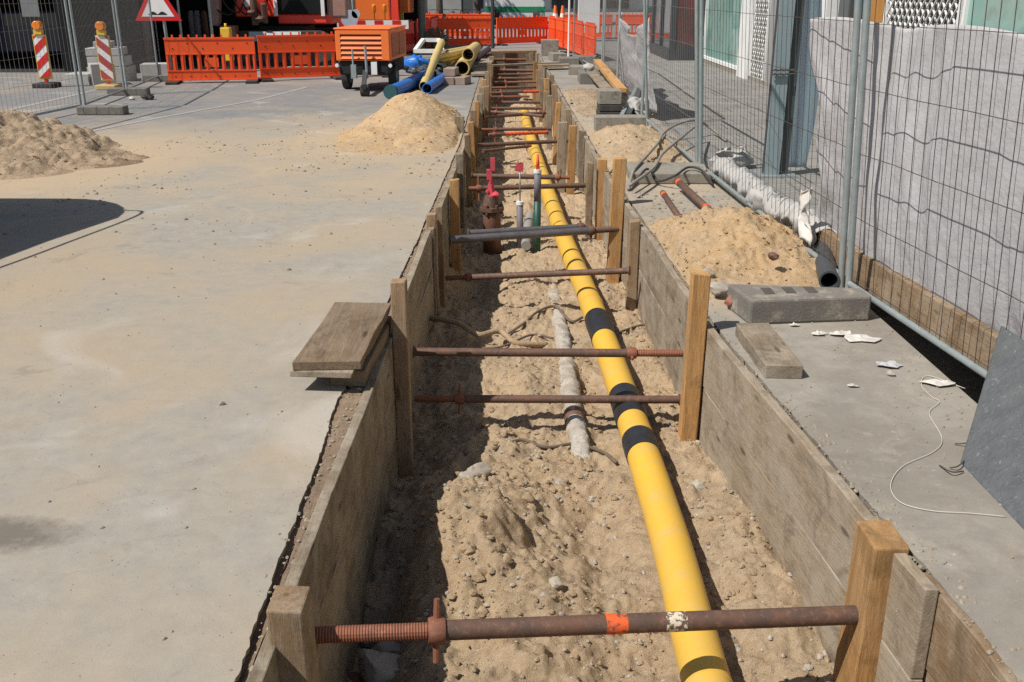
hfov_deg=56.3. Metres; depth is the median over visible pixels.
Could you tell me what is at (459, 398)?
trench strut
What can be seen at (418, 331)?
shoring board
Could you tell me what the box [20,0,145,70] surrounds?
dark hoarding
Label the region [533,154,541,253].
sleeve pipe
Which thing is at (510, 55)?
trench end
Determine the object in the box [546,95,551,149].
timber post
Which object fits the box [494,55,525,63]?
trench strut
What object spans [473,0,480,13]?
street tree
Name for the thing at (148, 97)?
rubber chock
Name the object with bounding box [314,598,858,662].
trench strut
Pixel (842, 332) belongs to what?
crumpled paper
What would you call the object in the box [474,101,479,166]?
timber post
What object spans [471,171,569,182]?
trench strut
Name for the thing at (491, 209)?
valve
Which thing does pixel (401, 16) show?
bollard
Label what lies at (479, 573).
earth lumps
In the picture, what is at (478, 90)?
shoring board
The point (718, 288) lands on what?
rubble chunk
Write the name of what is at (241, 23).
arcade building
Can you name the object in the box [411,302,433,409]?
shoring board
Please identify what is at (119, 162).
damp sand
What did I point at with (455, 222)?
timber post
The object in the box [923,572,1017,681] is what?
shoring board
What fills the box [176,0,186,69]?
pole
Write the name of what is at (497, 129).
trench strut
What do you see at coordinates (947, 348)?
wire fence
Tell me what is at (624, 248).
shoring board
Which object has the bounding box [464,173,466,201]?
shoring board
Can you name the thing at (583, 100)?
sand heap
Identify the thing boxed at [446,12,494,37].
barrier
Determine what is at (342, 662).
shoring board
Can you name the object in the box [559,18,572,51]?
barrier
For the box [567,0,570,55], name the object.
pole
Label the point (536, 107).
trench strut
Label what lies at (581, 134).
timber post
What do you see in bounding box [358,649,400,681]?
stone
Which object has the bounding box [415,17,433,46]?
barrier
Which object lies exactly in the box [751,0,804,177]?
steel column
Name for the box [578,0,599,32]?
switch cabinet
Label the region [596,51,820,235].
sidewalk
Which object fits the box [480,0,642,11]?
city building
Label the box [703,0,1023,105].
shop building
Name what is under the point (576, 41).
wire fence
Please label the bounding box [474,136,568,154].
trench strut
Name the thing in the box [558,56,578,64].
stone block
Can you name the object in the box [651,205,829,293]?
sand heap
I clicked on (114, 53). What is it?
kerb stone
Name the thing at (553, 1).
window
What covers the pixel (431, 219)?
timber post
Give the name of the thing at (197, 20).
bollard
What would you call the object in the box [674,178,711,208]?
steel prop
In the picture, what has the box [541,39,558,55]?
stone block
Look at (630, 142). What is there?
sand heap
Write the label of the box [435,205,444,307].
timber post
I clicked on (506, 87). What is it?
trench strut
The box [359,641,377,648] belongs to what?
stone
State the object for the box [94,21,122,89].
marker beacon
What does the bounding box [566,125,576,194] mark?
timber post
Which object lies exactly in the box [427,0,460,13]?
window
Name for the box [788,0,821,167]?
white sheet
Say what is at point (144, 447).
road
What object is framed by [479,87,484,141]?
timber post
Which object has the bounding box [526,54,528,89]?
timber post
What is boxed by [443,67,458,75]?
brick
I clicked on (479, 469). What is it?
stone
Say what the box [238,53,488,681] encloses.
soil strip
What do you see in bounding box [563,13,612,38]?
barrier
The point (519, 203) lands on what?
sleeve pipe
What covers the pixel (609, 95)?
stone block
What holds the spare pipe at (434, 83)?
on the road
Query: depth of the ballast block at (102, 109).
14.73 m
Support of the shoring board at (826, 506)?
attached to the trench walls
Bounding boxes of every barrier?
[163,34,259,84]
[256,32,340,81]
[337,20,408,58]
[405,19,414,52]
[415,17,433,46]
[426,12,442,32]
[430,16,439,45]
[437,16,490,46]
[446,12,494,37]
[495,15,547,45]
[539,15,555,43]
[556,17,563,47]
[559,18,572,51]
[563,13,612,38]
[563,20,583,55]
[584,22,605,60]
[614,13,642,38]
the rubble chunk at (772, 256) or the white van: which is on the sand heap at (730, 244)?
the rubble chunk at (772, 256)
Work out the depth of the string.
3.81 m
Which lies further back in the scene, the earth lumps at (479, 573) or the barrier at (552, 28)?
the barrier at (552, 28)
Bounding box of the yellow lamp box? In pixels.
[220,23,233,69]
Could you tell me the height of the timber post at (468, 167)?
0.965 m
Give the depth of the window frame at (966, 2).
10.83 m
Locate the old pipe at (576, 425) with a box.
[547,282,592,459]
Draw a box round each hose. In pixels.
[627,119,726,190]
[629,126,706,186]
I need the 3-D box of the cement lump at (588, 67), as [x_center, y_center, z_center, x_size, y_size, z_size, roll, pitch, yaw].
[1.601,-5.726,20.003,0.252,0.171,0.266,0,20,0]
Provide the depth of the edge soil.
3.49 m
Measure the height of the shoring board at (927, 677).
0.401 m
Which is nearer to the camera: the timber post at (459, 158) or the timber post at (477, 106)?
the timber post at (459, 158)
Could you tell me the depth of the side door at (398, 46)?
18.64 m
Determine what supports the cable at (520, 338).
on the trench floor
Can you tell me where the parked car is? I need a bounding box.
[0,10,61,53]
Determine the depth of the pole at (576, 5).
42.42 m
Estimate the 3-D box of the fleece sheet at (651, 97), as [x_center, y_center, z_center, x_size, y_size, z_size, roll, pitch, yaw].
[2.041,-4.751,15.938,0.249,1.332,4.602,0,20,0]
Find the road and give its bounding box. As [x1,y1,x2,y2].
[0,53,486,681]
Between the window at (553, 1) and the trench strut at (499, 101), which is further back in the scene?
the window at (553, 1)
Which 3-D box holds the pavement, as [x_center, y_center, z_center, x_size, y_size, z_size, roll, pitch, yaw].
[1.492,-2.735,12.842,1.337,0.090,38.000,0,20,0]
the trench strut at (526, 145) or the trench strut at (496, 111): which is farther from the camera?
the trench strut at (496, 111)
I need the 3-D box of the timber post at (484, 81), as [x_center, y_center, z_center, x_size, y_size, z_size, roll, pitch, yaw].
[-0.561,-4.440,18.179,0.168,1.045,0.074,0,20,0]
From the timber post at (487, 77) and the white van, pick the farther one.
the white van
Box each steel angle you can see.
[619,88,635,114]
[626,88,640,114]
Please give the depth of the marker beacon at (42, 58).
18.80 m
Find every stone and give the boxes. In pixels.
[64,72,91,84]
[85,46,127,55]
[87,55,132,65]
[87,65,136,81]
[88,63,116,85]
[93,41,114,46]
[140,62,170,79]
[348,671,362,681]
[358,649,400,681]
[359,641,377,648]
[371,641,400,653]
[459,470,474,479]
[467,461,491,478]
[549,576,563,589]
[554,478,563,484]
[687,479,705,490]
[886,370,894,376]
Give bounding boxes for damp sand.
[35,149,149,173]
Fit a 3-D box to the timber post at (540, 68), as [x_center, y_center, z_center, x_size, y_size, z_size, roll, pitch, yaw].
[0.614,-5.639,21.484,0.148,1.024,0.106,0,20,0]
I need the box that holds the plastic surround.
[413,38,443,52]
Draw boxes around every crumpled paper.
[812,330,826,334]
[829,330,851,334]
[844,334,880,341]
[876,360,901,367]
[920,379,954,385]
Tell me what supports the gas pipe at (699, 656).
on the trench floor
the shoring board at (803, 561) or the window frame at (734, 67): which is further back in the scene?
the window frame at (734, 67)
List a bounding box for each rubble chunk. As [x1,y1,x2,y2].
[702,268,715,277]
[710,281,729,296]
[724,295,731,305]
[768,252,778,260]
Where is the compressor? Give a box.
[333,25,405,95]
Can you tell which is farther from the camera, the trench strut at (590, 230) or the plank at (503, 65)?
the plank at (503, 65)
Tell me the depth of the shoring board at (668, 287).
6.74 m
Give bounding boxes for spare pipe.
[383,71,434,98]
[419,39,444,89]
[422,66,456,92]
[435,61,451,76]
[439,48,470,59]
[439,55,461,61]
[444,46,467,51]
[455,55,476,74]
[462,42,480,60]
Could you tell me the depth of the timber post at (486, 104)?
17.43 m
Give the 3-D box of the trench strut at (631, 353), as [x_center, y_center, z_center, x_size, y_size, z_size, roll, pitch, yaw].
[0.210,0.066,5.604,1.579,0.080,0.119,0,20,0]
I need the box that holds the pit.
[844,276,984,403]
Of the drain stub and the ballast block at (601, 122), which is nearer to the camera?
the drain stub
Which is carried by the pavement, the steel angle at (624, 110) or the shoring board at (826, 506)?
the steel angle at (624, 110)
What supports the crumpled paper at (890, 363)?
on the pavement
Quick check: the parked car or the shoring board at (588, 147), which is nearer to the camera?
the shoring board at (588, 147)
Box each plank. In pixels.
[290,368,354,377]
[292,302,390,370]
[331,316,391,386]
[471,59,492,75]
[471,62,560,67]
[491,50,536,52]
[537,63,569,66]
[586,71,611,87]
[593,59,626,92]
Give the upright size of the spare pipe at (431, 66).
0.735 m
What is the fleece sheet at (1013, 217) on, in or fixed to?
hanging from the wire fence at (856, 21)
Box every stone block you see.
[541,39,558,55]
[548,52,566,60]
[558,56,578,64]
[568,65,582,74]
[574,55,596,64]
[597,88,621,103]
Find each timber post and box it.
[266,585,319,681]
[390,278,413,477]
[426,212,438,312]
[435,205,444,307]
[450,178,460,274]
[454,115,463,133]
[455,153,464,228]
[464,134,472,206]
[467,122,476,199]
[470,109,475,160]
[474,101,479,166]
[476,93,482,142]
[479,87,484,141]
[481,79,486,86]
[484,86,488,135]
[485,71,490,114]
[487,63,492,106]
[489,75,491,114]
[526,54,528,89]
[528,53,532,89]
[532,61,537,104]
[536,66,542,100]
[536,70,540,109]
[539,78,542,121]
[543,78,548,125]
[543,91,547,137]
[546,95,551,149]
[549,75,553,124]
[551,84,557,138]
[552,102,560,163]
[556,122,567,192]
[565,109,571,171]
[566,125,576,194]
[578,130,585,191]
[584,161,593,237]
[595,158,606,239]
[606,157,626,283]
[625,219,639,310]
[678,270,710,440]
[832,520,909,681]
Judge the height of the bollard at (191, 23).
1.250 m
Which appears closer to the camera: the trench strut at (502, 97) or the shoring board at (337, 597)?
the shoring board at (337, 597)
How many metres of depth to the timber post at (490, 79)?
20.05 m
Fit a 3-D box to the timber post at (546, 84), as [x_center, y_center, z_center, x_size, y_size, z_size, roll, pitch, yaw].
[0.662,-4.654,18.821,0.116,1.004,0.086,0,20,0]
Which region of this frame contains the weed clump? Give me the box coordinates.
[423,26,449,48]
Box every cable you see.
[478,333,553,347]
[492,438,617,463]
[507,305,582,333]
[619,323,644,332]
[631,166,713,189]
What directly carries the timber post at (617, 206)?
on the trench floor
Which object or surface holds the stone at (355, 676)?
on the trench floor
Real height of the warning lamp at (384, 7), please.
1.450 m
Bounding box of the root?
[429,315,547,347]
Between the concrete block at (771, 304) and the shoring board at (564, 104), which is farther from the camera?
the shoring board at (564, 104)
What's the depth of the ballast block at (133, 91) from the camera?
17.49 m
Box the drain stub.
[521,211,533,249]
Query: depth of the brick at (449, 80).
19.45 m
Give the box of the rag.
[798,187,812,242]
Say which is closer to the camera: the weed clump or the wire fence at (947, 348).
the wire fence at (947, 348)
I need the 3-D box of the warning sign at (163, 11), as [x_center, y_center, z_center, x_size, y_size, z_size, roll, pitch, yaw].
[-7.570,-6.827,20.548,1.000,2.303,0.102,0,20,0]
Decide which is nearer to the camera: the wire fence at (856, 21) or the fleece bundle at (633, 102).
the wire fence at (856, 21)
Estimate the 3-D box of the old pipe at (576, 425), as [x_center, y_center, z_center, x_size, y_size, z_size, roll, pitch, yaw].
[0.384,-0.126,7.760,0.169,0.280,4.960,0,20,0]
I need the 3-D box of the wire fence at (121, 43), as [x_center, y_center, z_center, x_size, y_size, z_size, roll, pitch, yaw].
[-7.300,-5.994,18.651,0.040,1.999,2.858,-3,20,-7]
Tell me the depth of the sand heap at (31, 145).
10.68 m
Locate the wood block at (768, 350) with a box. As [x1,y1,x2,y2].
[735,323,802,378]
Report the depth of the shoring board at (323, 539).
3.78 m
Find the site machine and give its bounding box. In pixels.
[355,0,413,19]
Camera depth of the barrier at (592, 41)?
26.53 m
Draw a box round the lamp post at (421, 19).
[416,0,428,53]
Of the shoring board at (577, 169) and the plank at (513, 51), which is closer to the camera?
the shoring board at (577, 169)
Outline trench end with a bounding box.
[491,53,534,86]
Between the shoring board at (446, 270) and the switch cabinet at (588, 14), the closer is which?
the shoring board at (446, 270)
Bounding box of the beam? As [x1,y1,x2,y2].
[816,229,998,369]
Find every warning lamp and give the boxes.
[372,4,375,19]
[382,4,386,19]
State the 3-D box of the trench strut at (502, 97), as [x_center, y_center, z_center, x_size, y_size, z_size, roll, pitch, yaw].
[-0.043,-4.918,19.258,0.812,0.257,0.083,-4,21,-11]
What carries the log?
on the road
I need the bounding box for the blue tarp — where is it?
[404,54,428,68]
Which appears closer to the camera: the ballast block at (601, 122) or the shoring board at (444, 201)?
the shoring board at (444, 201)
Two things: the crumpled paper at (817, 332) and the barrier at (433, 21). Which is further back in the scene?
the barrier at (433, 21)
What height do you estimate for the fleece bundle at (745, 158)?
0.287 m
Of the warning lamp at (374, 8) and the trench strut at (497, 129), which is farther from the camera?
the warning lamp at (374, 8)
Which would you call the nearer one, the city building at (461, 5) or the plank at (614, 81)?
the plank at (614, 81)
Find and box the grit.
[1,108,1021,681]
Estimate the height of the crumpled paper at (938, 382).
0.016 m
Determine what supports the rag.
hanging from the wire fence at (856, 21)
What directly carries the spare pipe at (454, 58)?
on the spare pipe at (443, 64)
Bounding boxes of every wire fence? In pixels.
[0,0,81,115]
[68,0,124,104]
[114,0,158,86]
[573,0,604,66]
[603,0,618,75]
[616,0,648,114]
[643,0,698,161]
[698,0,861,287]
[845,0,1023,377]
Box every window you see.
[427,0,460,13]
[552,0,573,8]
[600,0,628,8]
[704,0,741,65]
[966,0,1023,32]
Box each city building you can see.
[425,0,472,17]
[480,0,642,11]
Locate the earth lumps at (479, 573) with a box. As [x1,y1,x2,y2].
[390,372,634,680]
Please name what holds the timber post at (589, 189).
on the trench floor
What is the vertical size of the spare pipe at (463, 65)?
0.348 m
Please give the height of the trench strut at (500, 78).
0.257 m
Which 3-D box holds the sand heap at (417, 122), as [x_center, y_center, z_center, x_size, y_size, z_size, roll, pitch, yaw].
[-1.494,-3.074,12.942,1.673,0.505,3.915,0,20,0]
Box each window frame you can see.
[703,0,736,69]
[960,0,969,24]
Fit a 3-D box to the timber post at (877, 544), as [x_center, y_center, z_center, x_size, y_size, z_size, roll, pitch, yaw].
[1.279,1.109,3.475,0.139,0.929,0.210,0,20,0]
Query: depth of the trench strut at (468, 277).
7.84 m
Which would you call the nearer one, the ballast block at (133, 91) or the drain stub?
the drain stub
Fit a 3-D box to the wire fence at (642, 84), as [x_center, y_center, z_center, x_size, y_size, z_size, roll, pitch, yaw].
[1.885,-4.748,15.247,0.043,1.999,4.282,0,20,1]
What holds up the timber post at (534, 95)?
on the trench floor
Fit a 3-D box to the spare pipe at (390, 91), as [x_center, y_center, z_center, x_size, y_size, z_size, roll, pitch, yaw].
[-1.950,-5.011,18.581,0.243,0.243,3.584,2,20,6]
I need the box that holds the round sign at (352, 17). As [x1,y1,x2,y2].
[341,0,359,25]
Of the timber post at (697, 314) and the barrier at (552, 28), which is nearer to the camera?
the timber post at (697, 314)
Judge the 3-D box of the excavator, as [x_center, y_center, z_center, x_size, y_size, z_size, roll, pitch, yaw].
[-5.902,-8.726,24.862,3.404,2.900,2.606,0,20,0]
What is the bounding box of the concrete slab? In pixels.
[626,162,711,183]
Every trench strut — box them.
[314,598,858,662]
[413,345,682,359]
[414,384,680,413]
[445,266,630,281]
[448,219,618,245]
[467,220,592,234]
[469,176,585,199]
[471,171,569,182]
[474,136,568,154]
[479,121,550,137]
[482,142,531,152]
[483,109,545,118]
[488,126,548,141]
[490,86,543,94]
[490,90,529,100]
[490,105,544,119]
[491,104,540,111]
[492,78,535,85]
[492,84,543,90]
[492,95,539,106]
[493,72,532,76]
[493,73,532,80]
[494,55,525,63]
[494,66,532,72]
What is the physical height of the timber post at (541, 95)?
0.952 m
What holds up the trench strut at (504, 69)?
attached to the trench walls
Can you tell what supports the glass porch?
on the sidewalk
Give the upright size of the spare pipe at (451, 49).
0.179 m
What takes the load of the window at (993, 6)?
in the shop building at (724, 36)
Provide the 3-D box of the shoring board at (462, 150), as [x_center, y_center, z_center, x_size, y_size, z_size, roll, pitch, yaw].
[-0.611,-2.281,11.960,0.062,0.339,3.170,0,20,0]
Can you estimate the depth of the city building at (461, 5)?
62.26 m
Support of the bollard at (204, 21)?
on the arcade building at (241, 23)
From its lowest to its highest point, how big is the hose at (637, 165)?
0.237 m
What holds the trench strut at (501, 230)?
attached to the trench walls
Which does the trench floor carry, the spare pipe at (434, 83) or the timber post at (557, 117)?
the timber post at (557, 117)
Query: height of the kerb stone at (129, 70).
0.300 m
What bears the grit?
on the pavement
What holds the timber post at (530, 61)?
on the trench floor
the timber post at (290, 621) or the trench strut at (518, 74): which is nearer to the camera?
the timber post at (290, 621)
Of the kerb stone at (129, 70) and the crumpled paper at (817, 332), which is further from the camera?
the kerb stone at (129, 70)
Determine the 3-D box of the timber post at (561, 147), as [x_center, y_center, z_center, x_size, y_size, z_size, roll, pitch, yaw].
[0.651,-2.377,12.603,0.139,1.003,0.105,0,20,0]
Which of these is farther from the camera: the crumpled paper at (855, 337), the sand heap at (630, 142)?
the sand heap at (630, 142)
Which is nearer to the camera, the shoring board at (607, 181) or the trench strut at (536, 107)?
the shoring board at (607, 181)
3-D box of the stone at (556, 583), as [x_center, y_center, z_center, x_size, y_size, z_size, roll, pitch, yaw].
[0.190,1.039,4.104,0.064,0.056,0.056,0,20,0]
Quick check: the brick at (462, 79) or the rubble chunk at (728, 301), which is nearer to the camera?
the rubble chunk at (728, 301)
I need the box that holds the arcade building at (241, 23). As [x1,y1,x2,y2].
[0,0,425,71]
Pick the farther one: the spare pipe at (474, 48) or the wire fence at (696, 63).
the spare pipe at (474, 48)
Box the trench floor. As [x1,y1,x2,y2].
[347,90,834,681]
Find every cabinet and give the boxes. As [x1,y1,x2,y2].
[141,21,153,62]
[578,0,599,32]
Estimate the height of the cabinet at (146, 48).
1.150 m
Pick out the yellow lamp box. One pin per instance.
(225, 30)
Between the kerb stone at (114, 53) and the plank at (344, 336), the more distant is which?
the kerb stone at (114, 53)
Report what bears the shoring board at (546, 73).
attached to the trench walls
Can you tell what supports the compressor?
on the road
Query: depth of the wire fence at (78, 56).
16.00 m
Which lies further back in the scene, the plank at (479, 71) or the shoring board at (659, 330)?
the plank at (479, 71)
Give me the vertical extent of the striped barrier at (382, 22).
1.030 m
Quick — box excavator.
[210,0,355,65]
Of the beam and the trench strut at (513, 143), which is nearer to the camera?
the beam
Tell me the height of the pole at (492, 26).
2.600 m
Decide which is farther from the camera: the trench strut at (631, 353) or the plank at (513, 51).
the plank at (513, 51)
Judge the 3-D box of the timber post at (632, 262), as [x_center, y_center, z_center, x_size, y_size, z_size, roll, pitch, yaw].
[0.990,-0.573,7.874,0.087,0.864,0.092,0,20,0]
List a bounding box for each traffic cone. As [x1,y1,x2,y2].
[553,5,557,17]
[560,5,564,29]
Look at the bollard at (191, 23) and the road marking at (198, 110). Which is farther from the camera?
the bollard at (191, 23)
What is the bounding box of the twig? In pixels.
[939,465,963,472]
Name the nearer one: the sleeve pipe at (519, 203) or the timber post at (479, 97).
the sleeve pipe at (519, 203)
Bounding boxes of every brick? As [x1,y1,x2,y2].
[442,76,454,84]
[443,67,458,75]
[454,75,470,84]
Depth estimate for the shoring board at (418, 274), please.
6.77 m
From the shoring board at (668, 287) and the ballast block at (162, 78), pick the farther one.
the ballast block at (162, 78)
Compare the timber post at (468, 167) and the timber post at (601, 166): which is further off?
the timber post at (468, 167)
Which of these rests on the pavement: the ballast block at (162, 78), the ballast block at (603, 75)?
the ballast block at (603, 75)
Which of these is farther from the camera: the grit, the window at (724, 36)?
the window at (724, 36)
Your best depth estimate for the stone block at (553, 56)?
26.06 m
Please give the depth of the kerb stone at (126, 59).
20.05 m
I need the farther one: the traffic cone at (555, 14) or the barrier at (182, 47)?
the traffic cone at (555, 14)
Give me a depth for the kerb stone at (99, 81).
19.27 m
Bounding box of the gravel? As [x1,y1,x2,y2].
[364,171,826,681]
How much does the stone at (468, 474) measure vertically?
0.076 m
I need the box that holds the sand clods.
[348,213,833,681]
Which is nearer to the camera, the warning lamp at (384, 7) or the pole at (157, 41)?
the pole at (157, 41)
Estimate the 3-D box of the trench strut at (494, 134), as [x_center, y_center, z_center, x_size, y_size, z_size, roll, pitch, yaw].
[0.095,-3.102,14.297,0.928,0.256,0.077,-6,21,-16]
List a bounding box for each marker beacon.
[31,21,61,87]
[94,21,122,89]
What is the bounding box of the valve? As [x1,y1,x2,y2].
[480,158,503,254]
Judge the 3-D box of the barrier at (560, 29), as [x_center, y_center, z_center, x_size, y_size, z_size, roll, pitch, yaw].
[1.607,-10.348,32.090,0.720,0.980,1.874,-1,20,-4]
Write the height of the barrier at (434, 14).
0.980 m
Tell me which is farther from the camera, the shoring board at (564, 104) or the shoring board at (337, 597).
the shoring board at (564, 104)
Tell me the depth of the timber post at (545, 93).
17.13 m
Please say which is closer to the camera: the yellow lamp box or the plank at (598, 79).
the plank at (598, 79)
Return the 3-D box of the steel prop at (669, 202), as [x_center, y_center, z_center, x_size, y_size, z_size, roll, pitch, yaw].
[1.357,-1.107,8.047,0.160,0.067,1.351,0,20,0]
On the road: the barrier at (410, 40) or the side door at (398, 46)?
the barrier at (410, 40)
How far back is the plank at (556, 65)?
23.22 m
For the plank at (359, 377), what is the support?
on the road
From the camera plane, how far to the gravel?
4.74 m
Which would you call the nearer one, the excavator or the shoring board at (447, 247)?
the shoring board at (447, 247)
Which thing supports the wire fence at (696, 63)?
on the pavement
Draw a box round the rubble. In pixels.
[402,64,443,75]
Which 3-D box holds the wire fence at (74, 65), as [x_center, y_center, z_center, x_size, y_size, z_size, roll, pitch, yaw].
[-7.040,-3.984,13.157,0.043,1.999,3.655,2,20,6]
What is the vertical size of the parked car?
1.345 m
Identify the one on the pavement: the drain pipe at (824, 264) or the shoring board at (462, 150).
the drain pipe at (824, 264)
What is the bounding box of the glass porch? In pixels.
[648,0,705,60]
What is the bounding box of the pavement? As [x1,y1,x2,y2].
[538,51,1023,681]
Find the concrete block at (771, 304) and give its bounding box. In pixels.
[727,284,870,323]
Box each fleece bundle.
[628,97,654,117]
[709,145,753,166]
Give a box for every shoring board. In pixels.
[247,335,394,681]
[316,388,396,681]
[325,438,398,681]
[391,230,431,335]
[409,267,433,377]
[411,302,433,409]
[428,167,456,264]
[432,220,450,299]
[434,249,450,315]
[453,128,467,175]
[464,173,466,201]
[474,81,481,101]
[535,50,544,78]
[544,67,558,88]
[557,89,573,122]
[572,115,595,167]
[575,148,585,196]
[591,150,632,247]
[592,186,627,286]
[626,265,683,392]
[628,210,688,348]
[697,385,922,681]
[702,319,938,678]
[922,669,934,681]
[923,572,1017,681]
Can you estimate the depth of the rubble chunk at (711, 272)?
6.22 m
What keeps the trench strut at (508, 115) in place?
attached to the trench walls
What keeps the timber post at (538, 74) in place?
on the trench floor
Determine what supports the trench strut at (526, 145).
attached to the trench walls
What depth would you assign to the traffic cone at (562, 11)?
38.62 m
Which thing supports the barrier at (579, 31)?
on the pavement
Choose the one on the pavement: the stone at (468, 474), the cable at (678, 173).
the cable at (678, 173)
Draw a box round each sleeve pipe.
[514,161,523,248]
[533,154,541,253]
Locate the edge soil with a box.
[537,51,999,681]
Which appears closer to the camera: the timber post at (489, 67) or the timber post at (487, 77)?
the timber post at (487, 77)
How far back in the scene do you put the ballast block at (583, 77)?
19.61 m
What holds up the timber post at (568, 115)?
on the trench floor
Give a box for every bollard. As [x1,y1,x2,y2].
[188,11,195,36]
[194,11,201,36]
[201,11,208,36]
[399,8,403,19]
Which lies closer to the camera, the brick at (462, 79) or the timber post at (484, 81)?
the timber post at (484, 81)
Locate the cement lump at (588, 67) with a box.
[583,63,594,70]
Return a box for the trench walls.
[241,54,923,681]
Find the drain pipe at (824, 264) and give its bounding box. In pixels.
[812,240,839,286]
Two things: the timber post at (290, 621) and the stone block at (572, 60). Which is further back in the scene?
the stone block at (572, 60)
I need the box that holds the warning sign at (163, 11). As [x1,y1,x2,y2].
[136,0,181,69]
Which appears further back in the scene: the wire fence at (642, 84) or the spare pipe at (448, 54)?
the spare pipe at (448, 54)
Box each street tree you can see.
[436,0,442,13]
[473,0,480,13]
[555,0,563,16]
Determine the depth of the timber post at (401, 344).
5.34 m
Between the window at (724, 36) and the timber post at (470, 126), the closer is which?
the timber post at (470, 126)
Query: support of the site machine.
on the road
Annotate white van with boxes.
[486,0,544,23]
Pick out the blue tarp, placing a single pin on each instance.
(413, 60)
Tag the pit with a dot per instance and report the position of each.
(958, 373)
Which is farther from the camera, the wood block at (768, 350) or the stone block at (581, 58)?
the stone block at (581, 58)
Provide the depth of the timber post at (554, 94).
17.08 m
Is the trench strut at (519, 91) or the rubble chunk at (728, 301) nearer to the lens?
the rubble chunk at (728, 301)
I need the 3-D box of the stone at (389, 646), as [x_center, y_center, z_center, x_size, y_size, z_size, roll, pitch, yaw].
[-0.529,1.352,4.138,0.171,0.122,0.101,0,20,0]
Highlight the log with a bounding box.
[475,46,490,60]
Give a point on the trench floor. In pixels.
(507, 524)
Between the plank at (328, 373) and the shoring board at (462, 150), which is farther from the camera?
the shoring board at (462, 150)
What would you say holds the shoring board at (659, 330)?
attached to the trench walls
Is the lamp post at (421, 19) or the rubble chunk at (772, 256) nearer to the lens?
the rubble chunk at (772, 256)
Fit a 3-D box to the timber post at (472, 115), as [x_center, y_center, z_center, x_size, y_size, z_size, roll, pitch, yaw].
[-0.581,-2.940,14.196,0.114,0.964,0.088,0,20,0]
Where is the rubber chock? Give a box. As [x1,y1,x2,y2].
[141,94,153,99]
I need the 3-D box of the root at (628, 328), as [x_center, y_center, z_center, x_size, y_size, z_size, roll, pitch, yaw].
[0.970,-0.109,7.480,0.392,0.042,0.095,-13,24,-31]
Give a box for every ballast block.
[76,105,128,114]
[106,87,150,95]
[142,75,167,81]
[577,70,600,83]
[594,69,615,75]
[594,115,645,131]
[596,109,620,114]
[597,102,622,111]
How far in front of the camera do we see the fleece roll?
7.76 m
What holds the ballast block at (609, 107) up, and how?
on the ballast block at (598, 112)
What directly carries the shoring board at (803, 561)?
attached to the trench walls
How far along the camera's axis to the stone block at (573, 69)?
21.82 m
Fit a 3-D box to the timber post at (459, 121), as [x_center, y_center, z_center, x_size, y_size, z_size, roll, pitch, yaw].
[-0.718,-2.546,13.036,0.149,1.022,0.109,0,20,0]
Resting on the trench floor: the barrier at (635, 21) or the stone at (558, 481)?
the stone at (558, 481)
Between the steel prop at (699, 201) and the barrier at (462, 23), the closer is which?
the steel prop at (699, 201)
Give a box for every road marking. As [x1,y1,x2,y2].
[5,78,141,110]
[93,87,306,130]
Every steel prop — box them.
[660,190,681,217]
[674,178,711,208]
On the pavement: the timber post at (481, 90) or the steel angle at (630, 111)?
the steel angle at (630, 111)
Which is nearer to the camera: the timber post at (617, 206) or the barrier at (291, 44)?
the timber post at (617, 206)
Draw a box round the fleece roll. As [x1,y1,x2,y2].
[711,157,836,245]
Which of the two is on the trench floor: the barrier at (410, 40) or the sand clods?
the sand clods
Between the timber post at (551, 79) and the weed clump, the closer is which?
the timber post at (551, 79)
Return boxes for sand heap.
[0,109,144,179]
[328,90,465,153]
[562,87,623,116]
[589,123,684,179]
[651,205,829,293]
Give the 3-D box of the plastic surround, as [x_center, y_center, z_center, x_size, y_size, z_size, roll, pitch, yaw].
[-2.243,-8.151,26.377,0.837,0.320,1.505,0,20,0]
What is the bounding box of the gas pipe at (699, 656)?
[520,110,732,681]
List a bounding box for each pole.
[154,21,160,62]
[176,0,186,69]
[207,0,213,36]
[491,0,494,48]
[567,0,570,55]
[575,0,577,13]
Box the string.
[890,375,1005,516]
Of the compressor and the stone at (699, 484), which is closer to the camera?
the stone at (699, 484)
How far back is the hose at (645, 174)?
9.79 m
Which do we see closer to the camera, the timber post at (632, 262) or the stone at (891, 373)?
the stone at (891, 373)
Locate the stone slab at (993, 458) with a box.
[960,326,1023,528]
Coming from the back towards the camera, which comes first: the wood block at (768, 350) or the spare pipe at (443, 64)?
the spare pipe at (443, 64)
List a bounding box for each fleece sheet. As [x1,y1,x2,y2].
[618,11,656,112]
[809,17,1023,339]
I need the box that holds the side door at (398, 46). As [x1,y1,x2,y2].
[391,31,405,56]
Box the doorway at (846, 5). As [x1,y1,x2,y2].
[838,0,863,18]
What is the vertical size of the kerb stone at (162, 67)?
0.350 m

